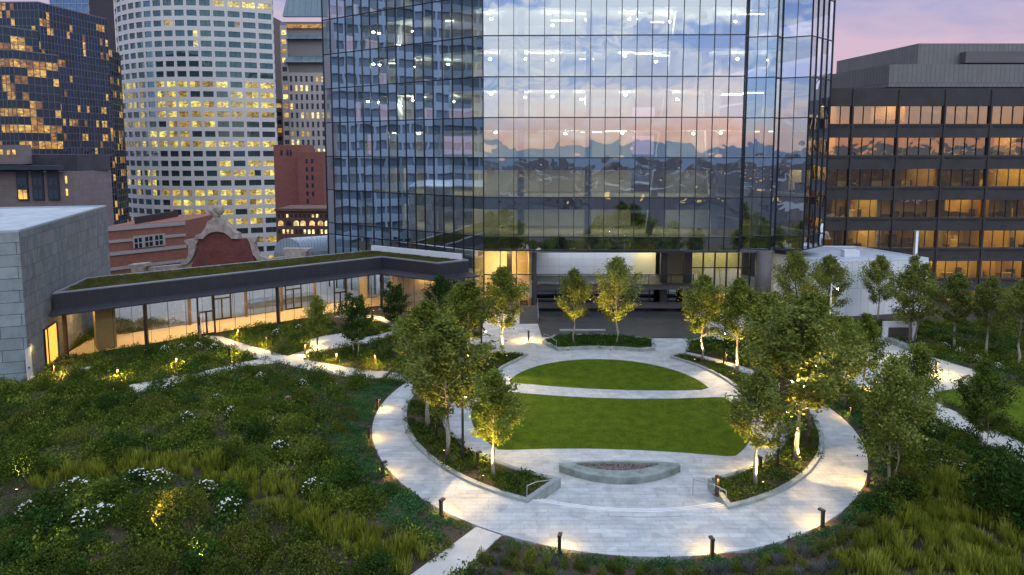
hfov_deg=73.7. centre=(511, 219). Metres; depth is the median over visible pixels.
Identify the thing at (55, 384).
shrub
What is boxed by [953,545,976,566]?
grass tuft
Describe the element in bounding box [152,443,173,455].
shrub
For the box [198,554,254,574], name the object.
shrub
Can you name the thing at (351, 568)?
shrub
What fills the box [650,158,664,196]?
window pane
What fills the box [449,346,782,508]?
plaza paving
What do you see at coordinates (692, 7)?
window pane
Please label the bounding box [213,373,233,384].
shrub
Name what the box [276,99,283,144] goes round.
brown block
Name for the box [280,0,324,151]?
grey stepped tower
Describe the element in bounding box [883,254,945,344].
young tree
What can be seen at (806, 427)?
lamp post
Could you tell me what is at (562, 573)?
lavender
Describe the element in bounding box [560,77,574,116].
window pane
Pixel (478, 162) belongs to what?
window pane
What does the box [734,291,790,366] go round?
young tree
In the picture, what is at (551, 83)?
window pane
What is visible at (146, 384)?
garden path
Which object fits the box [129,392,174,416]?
shrub
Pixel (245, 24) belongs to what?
window
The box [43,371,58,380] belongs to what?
shrub
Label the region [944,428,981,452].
shrub
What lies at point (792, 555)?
dwarf boxwood
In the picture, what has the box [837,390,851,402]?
shrub
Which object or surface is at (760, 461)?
bollard light
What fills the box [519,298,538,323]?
entry stair
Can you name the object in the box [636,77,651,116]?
window pane
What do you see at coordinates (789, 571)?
dwarf boxwood
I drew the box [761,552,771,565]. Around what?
dwarf boxwood
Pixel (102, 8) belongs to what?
blue tower
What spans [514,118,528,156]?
window pane
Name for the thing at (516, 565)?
dwarf boxwood
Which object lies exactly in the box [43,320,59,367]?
window
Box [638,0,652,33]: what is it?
window pane
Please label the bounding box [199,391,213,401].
shrub
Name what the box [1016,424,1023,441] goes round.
shrub
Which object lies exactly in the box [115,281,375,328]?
glass wall
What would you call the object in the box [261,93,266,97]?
window
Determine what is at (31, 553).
shrub
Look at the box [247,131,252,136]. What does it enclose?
window
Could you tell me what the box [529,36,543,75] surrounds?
window pane
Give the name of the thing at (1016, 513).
evergreen shrub
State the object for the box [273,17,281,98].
brown tower
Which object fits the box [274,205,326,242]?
arched stone block
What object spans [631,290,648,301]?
window
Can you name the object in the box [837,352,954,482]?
young tree
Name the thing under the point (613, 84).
window pane
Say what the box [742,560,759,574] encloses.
lavender
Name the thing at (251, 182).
window
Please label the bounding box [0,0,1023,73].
sky
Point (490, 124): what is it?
window pane
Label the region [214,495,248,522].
hydrangea
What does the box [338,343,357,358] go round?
shrub
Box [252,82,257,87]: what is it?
window
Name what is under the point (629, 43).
window pane
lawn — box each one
[471,393,751,455]
[509,359,707,389]
[936,385,1023,426]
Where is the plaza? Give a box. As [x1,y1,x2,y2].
[482,314,742,354]
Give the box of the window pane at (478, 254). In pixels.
[474,250,482,287]
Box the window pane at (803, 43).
[796,36,810,76]
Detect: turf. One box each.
[937,385,1023,425]
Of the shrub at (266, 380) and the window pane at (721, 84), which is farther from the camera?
the window pane at (721, 84)
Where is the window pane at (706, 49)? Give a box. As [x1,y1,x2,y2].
[699,35,714,75]
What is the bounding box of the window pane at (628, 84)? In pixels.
[621,77,635,116]
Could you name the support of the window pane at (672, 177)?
in the glass tower at (471, 131)
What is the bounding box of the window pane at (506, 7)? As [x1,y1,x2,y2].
[499,0,513,34]
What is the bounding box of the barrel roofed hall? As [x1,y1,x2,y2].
[274,235,327,256]
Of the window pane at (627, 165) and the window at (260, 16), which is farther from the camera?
the window at (260, 16)
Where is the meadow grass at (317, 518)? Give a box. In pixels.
[24,445,1023,574]
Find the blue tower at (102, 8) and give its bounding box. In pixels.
[49,0,115,50]
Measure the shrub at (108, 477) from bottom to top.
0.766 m
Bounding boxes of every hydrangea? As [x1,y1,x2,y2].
[13,496,49,521]
[51,475,89,498]
[66,505,103,532]
[86,501,117,528]
[116,466,150,487]
[142,466,174,489]
[159,344,170,352]
[160,382,177,392]
[175,343,185,351]
[178,410,195,423]
[189,477,221,499]
[191,342,204,349]
[208,343,221,349]
[209,393,221,402]
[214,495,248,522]
[224,404,240,421]
[255,371,265,380]
[264,415,280,427]
[269,438,292,455]
[272,328,282,337]
[281,395,295,405]
[294,378,308,388]
[298,476,329,502]
[930,458,956,468]
[938,341,952,349]
[952,459,972,474]
[954,347,965,355]
[991,361,1006,371]
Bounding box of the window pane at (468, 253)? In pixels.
[464,249,472,280]
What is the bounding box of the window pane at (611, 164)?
[604,158,618,196]
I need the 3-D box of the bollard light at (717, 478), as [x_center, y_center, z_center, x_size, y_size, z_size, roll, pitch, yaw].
[11.644,15.076,38.648,0.240,1.200,0.380,-2,6,-18]
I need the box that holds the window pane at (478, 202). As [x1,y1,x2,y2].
[474,198,482,235]
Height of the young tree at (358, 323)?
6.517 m
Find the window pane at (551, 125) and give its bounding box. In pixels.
[544,118,558,156]
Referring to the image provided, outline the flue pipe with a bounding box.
[913,230,918,254]
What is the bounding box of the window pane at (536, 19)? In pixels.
[529,0,543,34]
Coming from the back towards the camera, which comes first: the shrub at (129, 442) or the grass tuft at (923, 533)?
the shrub at (129, 442)
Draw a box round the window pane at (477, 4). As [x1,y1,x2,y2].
[473,0,481,35]
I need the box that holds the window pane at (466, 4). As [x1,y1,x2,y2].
[462,0,471,37]
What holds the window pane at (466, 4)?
in the glass tower at (471, 131)
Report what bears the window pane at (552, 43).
in the glass tower at (471, 131)
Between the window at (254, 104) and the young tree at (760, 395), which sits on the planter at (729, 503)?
the young tree at (760, 395)
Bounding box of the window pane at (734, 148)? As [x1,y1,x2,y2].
[727,118,742,156]
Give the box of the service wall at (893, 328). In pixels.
[881,321,916,341]
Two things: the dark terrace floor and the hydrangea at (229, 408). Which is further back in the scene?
the dark terrace floor
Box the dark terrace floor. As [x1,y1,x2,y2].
[538,308,707,338]
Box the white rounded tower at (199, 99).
[114,0,277,257]
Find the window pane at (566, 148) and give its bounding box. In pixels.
[559,118,573,156]
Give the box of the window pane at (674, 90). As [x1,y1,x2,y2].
[667,77,681,116]
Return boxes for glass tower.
[0,1,129,224]
[321,0,835,309]
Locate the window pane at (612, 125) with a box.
[605,118,619,156]
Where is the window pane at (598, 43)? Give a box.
[591,36,605,75]
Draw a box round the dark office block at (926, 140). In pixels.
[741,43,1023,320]
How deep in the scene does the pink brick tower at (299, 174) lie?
198.93 m
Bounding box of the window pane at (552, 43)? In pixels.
[545,36,559,75]
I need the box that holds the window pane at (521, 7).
[514,0,528,34]
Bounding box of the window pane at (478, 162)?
[473,158,482,196]
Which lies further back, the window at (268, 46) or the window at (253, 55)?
the window at (268, 46)
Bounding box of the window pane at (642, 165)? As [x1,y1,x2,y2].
[635,158,649,196]
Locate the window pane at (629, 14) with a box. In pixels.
[622,0,637,34]
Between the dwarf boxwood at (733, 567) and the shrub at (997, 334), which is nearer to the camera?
the dwarf boxwood at (733, 567)
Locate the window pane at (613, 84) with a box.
[606,77,620,116]
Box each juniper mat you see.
[329,376,911,573]
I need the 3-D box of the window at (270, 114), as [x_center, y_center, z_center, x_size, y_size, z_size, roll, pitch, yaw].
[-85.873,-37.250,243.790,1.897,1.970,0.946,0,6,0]
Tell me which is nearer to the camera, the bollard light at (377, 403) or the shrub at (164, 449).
the shrub at (164, 449)
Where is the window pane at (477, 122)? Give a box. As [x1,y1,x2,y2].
[473,118,482,156]
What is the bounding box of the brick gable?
[128,204,311,272]
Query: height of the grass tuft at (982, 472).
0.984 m
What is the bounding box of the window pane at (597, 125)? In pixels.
[590,118,604,156]
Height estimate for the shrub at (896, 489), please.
1.675 m
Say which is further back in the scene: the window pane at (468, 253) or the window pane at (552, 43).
the window pane at (468, 253)
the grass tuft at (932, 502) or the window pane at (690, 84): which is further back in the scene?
the window pane at (690, 84)
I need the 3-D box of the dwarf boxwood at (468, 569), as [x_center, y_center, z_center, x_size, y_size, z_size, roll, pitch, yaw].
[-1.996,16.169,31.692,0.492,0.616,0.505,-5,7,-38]
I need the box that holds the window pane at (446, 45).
[442,40,451,78]
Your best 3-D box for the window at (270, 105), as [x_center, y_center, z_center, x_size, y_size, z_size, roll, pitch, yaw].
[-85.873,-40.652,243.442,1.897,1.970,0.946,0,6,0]
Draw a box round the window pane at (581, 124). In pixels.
[575,118,589,156]
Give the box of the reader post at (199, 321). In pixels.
[198,312,200,341]
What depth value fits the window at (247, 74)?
239.36 m
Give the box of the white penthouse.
[771,246,928,316]
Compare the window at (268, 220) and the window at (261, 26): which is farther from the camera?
the window at (268, 220)
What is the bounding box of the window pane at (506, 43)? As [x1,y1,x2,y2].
[499,36,513,75]
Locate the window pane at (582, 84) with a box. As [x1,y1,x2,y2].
[575,77,589,116]
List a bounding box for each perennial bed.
[0,315,1023,574]
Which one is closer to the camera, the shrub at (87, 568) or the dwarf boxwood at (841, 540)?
the shrub at (87, 568)
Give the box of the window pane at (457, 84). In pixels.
[453,79,461,117]
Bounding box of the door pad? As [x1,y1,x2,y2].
[45,366,89,374]
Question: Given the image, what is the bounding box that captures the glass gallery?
[50,245,479,361]
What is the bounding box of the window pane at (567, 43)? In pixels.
[560,36,574,75]
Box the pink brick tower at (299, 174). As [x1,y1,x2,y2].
[273,145,326,207]
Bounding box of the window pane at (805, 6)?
[797,0,812,35]
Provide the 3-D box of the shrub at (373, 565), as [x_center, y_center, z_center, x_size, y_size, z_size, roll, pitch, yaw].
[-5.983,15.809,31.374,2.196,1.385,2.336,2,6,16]
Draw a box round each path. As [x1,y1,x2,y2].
[130,359,276,391]
[203,335,407,381]
[288,314,391,358]
[372,348,867,561]
[411,527,500,574]
[470,338,538,356]
[741,318,1023,460]
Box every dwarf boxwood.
[442,537,454,549]
[464,562,473,574]
[475,544,488,561]
[482,552,494,567]
[489,540,500,553]
[496,566,504,574]
[500,550,512,570]
[508,543,521,558]
[510,557,523,572]
[522,550,535,562]
[523,559,534,573]
[526,544,537,561]
[532,559,546,574]
[541,552,553,568]
[544,566,556,574]
[559,553,569,569]
[572,556,583,570]
[578,561,590,572]
[596,562,605,574]
[605,559,615,572]
[614,562,624,574]
[635,565,645,574]
[637,559,650,573]
[648,568,658,574]
[662,562,676,574]
[680,563,693,574]
[691,563,702,574]
[729,561,742,573]
[754,556,766,571]
[754,568,766,574]
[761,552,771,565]
[766,565,779,574]
[778,564,787,574]
[781,547,794,564]
[785,549,797,560]
[785,564,795,574]
[796,554,809,571]
[807,545,819,556]
[812,537,824,554]
[823,539,831,550]
[828,531,837,546]
[828,547,834,560]
[832,568,844,574]
[836,524,848,540]
[836,532,846,545]
[844,545,855,556]
[846,527,858,538]
[852,525,861,535]
[852,542,865,554]
[855,517,867,527]
[857,512,871,525]
[869,512,876,523]
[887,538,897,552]
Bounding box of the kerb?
[884,337,915,350]
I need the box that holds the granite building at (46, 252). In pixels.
[0,205,110,383]
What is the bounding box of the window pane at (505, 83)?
[499,77,512,116]
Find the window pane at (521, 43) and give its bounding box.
[514,36,528,75]
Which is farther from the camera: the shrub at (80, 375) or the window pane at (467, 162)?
the window pane at (467, 162)
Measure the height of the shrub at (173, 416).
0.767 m
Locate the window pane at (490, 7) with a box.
[483,0,497,34]
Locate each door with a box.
[25,346,32,382]
[196,296,215,335]
[212,294,231,320]
[285,285,301,309]
[333,279,346,313]
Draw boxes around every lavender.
[470,561,486,574]
[485,564,504,574]
[490,550,504,565]
[500,542,517,556]
[540,553,558,567]
[557,567,574,574]
[704,562,722,574]
[713,559,730,574]
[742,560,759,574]
[767,551,787,565]
[788,563,806,574]
[796,543,816,558]
[807,559,826,574]
[821,557,838,571]
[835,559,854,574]
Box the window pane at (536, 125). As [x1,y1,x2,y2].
[529,118,543,156]
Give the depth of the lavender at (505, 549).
33.28 m
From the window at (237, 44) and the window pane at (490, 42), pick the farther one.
the window at (237, 44)
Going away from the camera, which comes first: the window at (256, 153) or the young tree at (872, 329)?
the young tree at (872, 329)
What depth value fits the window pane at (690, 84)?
80.83 m
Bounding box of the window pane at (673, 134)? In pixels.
[666,118,680,156]
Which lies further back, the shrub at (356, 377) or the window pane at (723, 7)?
the window pane at (723, 7)
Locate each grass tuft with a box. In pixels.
[852,531,872,551]
[858,527,879,543]
[874,520,891,539]
[878,516,897,531]
[918,522,941,542]
[923,473,938,493]
[923,502,943,522]
[924,495,944,510]
[924,530,944,551]
[928,466,944,484]
[928,516,948,530]
[935,483,952,499]
[939,473,955,484]
[941,504,959,525]
[945,519,966,540]
[949,551,972,572]
[953,539,974,551]
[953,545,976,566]
[955,504,976,523]
[959,526,979,544]
[970,463,986,475]
[996,520,1018,542]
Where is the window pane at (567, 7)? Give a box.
[560,0,574,34]
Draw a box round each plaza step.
[528,500,727,516]
[537,499,721,510]
[541,499,717,509]
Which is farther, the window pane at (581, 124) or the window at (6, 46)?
the window at (6, 46)
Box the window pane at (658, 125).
[651,118,665,156]
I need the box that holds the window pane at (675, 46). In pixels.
[668,35,682,75]
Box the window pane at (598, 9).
[591,0,605,34]
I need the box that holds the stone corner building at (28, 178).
[0,145,113,225]
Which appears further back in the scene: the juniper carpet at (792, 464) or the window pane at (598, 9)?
the window pane at (598, 9)
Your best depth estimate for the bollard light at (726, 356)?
64.73 m
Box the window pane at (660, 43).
[652,35,667,75]
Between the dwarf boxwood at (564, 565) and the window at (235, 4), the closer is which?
the dwarf boxwood at (564, 565)
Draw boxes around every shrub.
[0,376,12,387]
[0,380,26,403]
[0,421,12,439]
[0,434,20,457]
[0,439,46,494]
[0,456,24,474]
[0,520,46,557]
[0,527,43,573]
[1,407,34,426]
[1,496,79,553]
[4,404,55,433]
[9,542,84,574]
[15,412,56,438]
[17,432,56,450]
[20,481,73,519]
[20,538,62,570]
[29,506,54,531]
[31,377,54,390]
[32,458,59,479]
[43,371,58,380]
[44,394,68,408]
[48,378,71,395]
[53,376,103,399]
[55,555,98,574]
[57,426,91,445]
[61,411,90,428]
[65,369,92,383]
[66,363,86,377]
[67,470,143,508]
[69,393,97,411]
[70,528,111,555]
[78,402,104,420]
[80,437,115,459]
[86,378,107,387]
[86,490,115,510]
[90,396,115,416]
[90,474,113,488]
[94,388,113,401]
[94,391,121,406]
[96,408,134,430]
[96,443,138,468]
[97,428,124,446]
[99,542,175,574]
[104,380,128,392]
[104,490,144,516]
[112,432,144,451]
[113,486,166,530]
[115,424,142,438]
[120,389,151,408]
[125,495,177,534]
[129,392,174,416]
[136,402,165,423]
[137,485,211,543]
[139,340,163,358]
[140,431,159,444]
[147,375,170,390]
[151,486,183,508]
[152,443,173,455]
[154,422,171,433]
[156,394,179,405]
[161,387,179,396]
[163,412,185,424]
[170,373,199,389]
[175,392,204,407]
[176,537,232,574]
[177,413,216,440]
[180,358,204,374]
[181,404,197,411]
[183,481,218,502]
[186,368,210,383]
[186,437,223,461]
[197,354,208,363]
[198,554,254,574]
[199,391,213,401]
[202,335,215,344]
[206,475,250,511]
[208,390,242,410]
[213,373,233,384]
[216,518,272,568]
[218,446,246,470]
[226,415,257,434]
[238,362,254,371]
[239,442,276,467]
[240,455,272,479]
[242,417,276,447]
[242,531,286,569]
[243,377,268,395]
[249,363,276,377]
[257,321,277,332]
[259,376,274,386]
[259,540,340,574]
[260,335,276,345]
[266,439,282,453]
[269,445,295,464]
[271,344,287,354]
[271,398,289,413]
[277,413,310,440]
[283,377,308,389]
[284,522,328,559]
[289,384,318,404]
[290,333,305,340]
[290,443,322,463]
[293,320,306,328]
[301,488,337,516]
[302,444,330,465]
[303,474,338,498]
[307,371,325,382]
[307,458,346,480]
[326,447,360,474]
[327,419,350,434]
[329,461,369,495]
[330,405,358,422]
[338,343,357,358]
[338,563,371,574]
[340,369,369,388]
[349,483,365,496]
[350,485,387,518]
[356,358,377,372]
[358,544,404,574]
[361,348,378,355]
[379,481,402,496]
[380,367,408,385]
[385,321,395,330]
[697,334,714,344]
[719,341,735,350]
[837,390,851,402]
[846,394,878,413]
[851,487,897,518]
[859,404,889,424]
[860,524,888,545]
[877,471,936,506]
[880,440,912,460]
[886,463,931,495]
[890,450,914,465]
[895,455,936,479]
[903,437,965,471]
[906,419,940,439]
[919,318,934,327]
[926,416,941,425]
[927,341,949,355]
[939,337,952,343]
[942,453,970,473]
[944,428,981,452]
[948,422,986,448]
[951,450,978,468]
[953,438,993,465]
[956,408,974,416]
[957,430,1023,538]
[959,374,974,386]
[967,342,988,353]
[972,361,996,373]
[981,411,1020,435]
[982,453,1020,473]
[984,330,1003,338]
[985,442,1019,460]
[988,343,1007,355]
[998,479,1023,537]
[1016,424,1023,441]
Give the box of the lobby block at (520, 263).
[483,250,532,307]
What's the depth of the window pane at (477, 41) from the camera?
81.46 m
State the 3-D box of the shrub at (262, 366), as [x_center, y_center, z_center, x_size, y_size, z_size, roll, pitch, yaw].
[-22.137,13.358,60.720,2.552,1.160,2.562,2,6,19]
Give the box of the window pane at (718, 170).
[711,158,725,196]
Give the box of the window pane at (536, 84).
[529,77,543,116]
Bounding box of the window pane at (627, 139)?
[620,118,634,156]
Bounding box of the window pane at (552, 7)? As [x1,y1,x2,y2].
[545,0,559,34]
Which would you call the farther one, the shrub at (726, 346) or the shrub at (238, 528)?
the shrub at (726, 346)
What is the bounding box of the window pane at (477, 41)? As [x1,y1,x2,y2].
[473,36,481,76]
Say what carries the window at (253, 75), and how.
in the white rounded tower at (199, 99)
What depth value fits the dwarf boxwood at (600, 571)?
31.49 m
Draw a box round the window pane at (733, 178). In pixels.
[726,158,740,196]
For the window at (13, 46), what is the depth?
171.53 m
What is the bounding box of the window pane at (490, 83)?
[484,77,497,116]
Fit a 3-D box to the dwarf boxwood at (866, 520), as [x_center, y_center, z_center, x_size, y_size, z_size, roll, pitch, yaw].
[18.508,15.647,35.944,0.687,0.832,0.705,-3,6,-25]
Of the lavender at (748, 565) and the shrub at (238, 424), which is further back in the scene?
the shrub at (238, 424)
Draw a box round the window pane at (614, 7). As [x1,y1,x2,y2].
[607,0,621,34]
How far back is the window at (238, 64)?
238.02 m
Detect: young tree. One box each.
[303,295,335,357]
[333,292,377,356]
[378,281,412,333]
[380,298,462,427]
[386,316,507,456]
[392,311,419,361]
[416,274,451,318]
[436,281,473,350]
[439,279,500,366]
[456,366,529,475]
[475,265,532,355]
[554,267,596,341]
[588,255,651,342]
[676,273,728,360]
[704,275,767,373]
[723,366,809,484]
[729,303,884,461]
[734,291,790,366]
[751,289,878,442]
[767,250,831,309]
[773,290,788,338]
[802,254,860,309]
[828,315,873,408]
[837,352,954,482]
[851,313,895,389]
[854,254,902,321]
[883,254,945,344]
[885,340,954,432]
[928,272,977,346]
[949,356,1022,447]
[965,274,1018,356]
[987,278,1023,366]
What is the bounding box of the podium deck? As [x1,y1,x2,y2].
[741,274,754,293]
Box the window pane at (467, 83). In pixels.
[463,78,471,117]
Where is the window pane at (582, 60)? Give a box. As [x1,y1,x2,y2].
[575,36,590,75]
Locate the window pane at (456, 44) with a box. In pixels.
[452,39,461,78]
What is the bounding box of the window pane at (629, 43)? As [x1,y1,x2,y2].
[621,36,636,75]
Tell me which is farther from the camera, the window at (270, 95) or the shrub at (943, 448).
the window at (270, 95)
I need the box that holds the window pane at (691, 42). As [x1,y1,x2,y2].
[683,35,698,75]
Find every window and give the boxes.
[2,27,9,34]
[3,35,9,42]
[4,43,10,48]
[10,28,16,35]
[10,36,17,43]
[11,44,17,49]
[13,51,18,58]
[17,29,23,36]
[18,37,24,44]
[18,45,24,50]
[25,30,31,37]
[25,38,31,45]
[26,46,31,50]
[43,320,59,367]
[70,4,75,10]
[76,4,81,11]
[83,4,88,11]
[227,1,232,6]
[227,11,233,16]
[228,21,233,26]
[228,31,233,36]
[229,42,234,47]
[229,52,234,57]
[230,62,235,67]
[230,72,235,77]
[230,82,235,87]
[233,1,238,6]
[234,22,239,27]
[234,32,239,37]
[235,42,240,47]
[235,52,240,57]
[236,62,241,67]
[242,2,247,7]
[242,12,248,17]
[243,22,248,27]
[243,32,249,37]
[244,42,249,47]
[244,52,249,57]
[244,62,250,67]
[245,72,250,77]
[245,82,250,87]
[246,92,251,97]
[246,102,251,107]
[246,112,252,117]
[247,122,252,126]
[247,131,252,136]
[247,141,253,146]
[248,2,254,7]
[248,151,253,155]
[248,161,253,165]
[249,13,254,18]
[249,23,255,28]
[249,170,254,175]
[249,180,254,184]
[250,33,255,38]
[250,43,255,48]
[250,53,256,58]
[251,63,256,67]
[251,73,256,77]
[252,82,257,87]
[252,92,257,97]
[252,102,257,107]
[253,112,258,117]
[253,122,258,126]
[253,131,259,136]
[254,141,259,146]
[254,151,259,155]
[258,3,263,8]
[258,13,263,18]
[258,23,264,28]
[259,33,264,38]
[259,43,265,48]
[259,53,265,58]
[260,63,265,68]
[260,73,266,78]
[261,83,266,88]
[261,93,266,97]
[261,102,267,107]
[262,112,267,117]
[262,122,267,126]
[262,132,268,136]
[263,141,268,146]
[263,151,268,155]
[263,160,269,165]
[264,4,270,9]
[264,170,269,175]
[264,180,269,184]
[264,189,270,194]
[265,14,270,19]
[265,24,270,29]
[265,34,271,39]
[265,199,270,203]
[265,208,270,213]
[266,44,271,49]
[266,54,271,58]
[266,63,272,68]
[266,218,271,222]
[266,227,271,232]
[266,236,271,241]
[267,73,272,78]
[267,83,273,88]
[267,93,273,98]
[267,246,272,250]
[268,103,273,107]
[268,112,274,117]
[268,122,274,127]
[269,132,274,136]
[269,141,274,146]
[537,290,554,301]
[556,290,572,301]
[580,290,592,301]
[593,290,610,301]
[613,290,629,301]
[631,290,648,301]
[650,290,667,301]
[669,290,681,301]
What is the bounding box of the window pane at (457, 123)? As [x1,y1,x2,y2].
[453,119,461,156]
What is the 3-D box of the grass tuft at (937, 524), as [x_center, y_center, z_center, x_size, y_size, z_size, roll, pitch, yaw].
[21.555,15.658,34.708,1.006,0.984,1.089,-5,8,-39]
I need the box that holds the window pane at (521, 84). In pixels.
[514,77,528,116]
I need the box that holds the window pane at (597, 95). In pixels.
[590,77,604,116]
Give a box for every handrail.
[527,479,554,494]
[692,479,726,498]
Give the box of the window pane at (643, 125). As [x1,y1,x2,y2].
[635,118,650,156]
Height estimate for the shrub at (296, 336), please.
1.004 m
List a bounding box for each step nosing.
[533,499,723,511]
[538,499,721,509]
[541,498,718,508]
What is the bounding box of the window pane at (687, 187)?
[680,158,695,196]
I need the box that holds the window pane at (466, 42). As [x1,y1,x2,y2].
[462,38,471,77]
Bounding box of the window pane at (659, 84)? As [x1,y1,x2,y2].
[651,77,666,116]
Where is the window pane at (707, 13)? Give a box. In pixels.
[700,0,715,33]
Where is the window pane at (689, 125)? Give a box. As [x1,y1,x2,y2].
[681,118,696,156]
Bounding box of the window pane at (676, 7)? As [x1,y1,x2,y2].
[669,0,683,33]
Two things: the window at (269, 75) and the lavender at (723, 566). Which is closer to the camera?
the lavender at (723, 566)
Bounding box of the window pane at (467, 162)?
[463,158,472,195]
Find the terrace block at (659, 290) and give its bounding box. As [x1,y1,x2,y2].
[533,249,773,309]
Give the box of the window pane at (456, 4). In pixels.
[452,0,460,38]
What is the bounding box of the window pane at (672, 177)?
[665,158,679,196]
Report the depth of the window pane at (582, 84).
81.14 m
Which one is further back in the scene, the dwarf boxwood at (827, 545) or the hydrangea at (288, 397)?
the hydrangea at (288, 397)
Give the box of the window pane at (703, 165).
[695,158,710,196]
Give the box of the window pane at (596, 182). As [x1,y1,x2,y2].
[589,158,603,196]
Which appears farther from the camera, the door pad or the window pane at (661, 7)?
the window pane at (661, 7)
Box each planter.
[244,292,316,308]
[403,351,560,502]
[542,333,654,351]
[559,461,679,483]
[670,352,823,509]
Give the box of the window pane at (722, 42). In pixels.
[714,35,729,75]
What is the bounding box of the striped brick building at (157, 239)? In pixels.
[108,210,212,274]
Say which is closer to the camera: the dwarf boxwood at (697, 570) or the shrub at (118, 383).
the dwarf boxwood at (697, 570)
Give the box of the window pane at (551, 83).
[544,77,558,116]
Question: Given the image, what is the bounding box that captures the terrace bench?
[559,329,605,333]
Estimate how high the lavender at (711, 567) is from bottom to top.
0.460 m
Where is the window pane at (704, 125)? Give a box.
[697,118,711,156]
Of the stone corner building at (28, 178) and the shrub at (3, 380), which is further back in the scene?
the stone corner building at (28, 178)
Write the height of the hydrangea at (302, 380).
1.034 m
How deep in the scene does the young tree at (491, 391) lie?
40.10 m
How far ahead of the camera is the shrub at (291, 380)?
56.48 m
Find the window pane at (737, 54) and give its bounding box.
[730,35,744,75]
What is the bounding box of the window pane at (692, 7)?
[684,0,699,33]
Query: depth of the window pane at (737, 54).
80.22 m
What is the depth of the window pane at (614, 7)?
80.12 m
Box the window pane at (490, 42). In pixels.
[483,36,497,75]
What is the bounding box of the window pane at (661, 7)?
[653,0,668,33]
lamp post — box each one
[435,379,437,436]
[461,371,469,461]
[481,320,485,370]
[723,326,725,363]
[774,378,791,469]
[804,366,815,448]
[829,283,837,312]
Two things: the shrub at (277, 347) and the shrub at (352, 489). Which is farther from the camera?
the shrub at (277, 347)
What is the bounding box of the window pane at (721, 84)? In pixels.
[713,77,728,116]
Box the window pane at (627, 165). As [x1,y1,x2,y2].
[620,158,634,196]
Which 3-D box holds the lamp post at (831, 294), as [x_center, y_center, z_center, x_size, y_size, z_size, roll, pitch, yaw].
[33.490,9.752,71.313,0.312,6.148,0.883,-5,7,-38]
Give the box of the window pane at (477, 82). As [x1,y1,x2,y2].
[473,78,482,116]
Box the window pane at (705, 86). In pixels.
[698,77,712,116]
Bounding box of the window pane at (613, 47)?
[606,36,620,75]
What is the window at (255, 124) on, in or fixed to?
in the white rounded tower at (199, 99)
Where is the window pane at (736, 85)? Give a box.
[728,77,743,116]
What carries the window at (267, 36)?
in the white rounded tower at (199, 99)
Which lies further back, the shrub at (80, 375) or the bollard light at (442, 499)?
the shrub at (80, 375)
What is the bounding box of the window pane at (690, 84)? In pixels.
[682,77,697,116]
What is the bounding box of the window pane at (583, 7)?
[576,0,590,34]
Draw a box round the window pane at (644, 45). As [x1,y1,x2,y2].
[637,36,651,75]
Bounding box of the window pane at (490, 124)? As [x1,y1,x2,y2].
[484,118,497,156]
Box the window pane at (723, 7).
[715,0,730,33]
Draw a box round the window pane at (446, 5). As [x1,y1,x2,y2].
[442,0,450,39]
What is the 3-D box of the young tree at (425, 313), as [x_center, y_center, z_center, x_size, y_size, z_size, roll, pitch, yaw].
[-6.201,10.188,47.516,6.005,9.377,6.175,-1,6,-7]
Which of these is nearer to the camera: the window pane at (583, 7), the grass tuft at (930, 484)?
the grass tuft at (930, 484)
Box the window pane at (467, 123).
[463,118,471,156]
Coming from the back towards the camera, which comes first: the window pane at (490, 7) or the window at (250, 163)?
the window at (250, 163)
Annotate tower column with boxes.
[754,251,771,301]
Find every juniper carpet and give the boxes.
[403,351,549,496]
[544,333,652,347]
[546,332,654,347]
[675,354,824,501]
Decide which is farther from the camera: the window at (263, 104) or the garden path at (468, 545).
the window at (263, 104)
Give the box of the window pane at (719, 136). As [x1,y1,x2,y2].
[712,118,727,156]
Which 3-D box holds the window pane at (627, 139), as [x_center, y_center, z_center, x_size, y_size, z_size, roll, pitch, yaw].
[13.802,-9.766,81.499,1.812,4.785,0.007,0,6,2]
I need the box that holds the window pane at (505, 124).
[499,118,512,156]
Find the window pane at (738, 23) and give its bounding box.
[731,0,746,33]
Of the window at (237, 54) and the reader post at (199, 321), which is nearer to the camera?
the reader post at (199, 321)
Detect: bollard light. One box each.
[51,364,55,377]
[367,426,371,439]
[376,398,380,410]
[381,460,386,476]
[439,497,444,516]
[476,450,481,461]
[557,532,561,553]
[708,535,714,556]
[714,474,721,496]
[725,351,727,361]
[757,455,762,469]
[818,507,825,527]
[848,405,853,415]
[864,470,870,487]

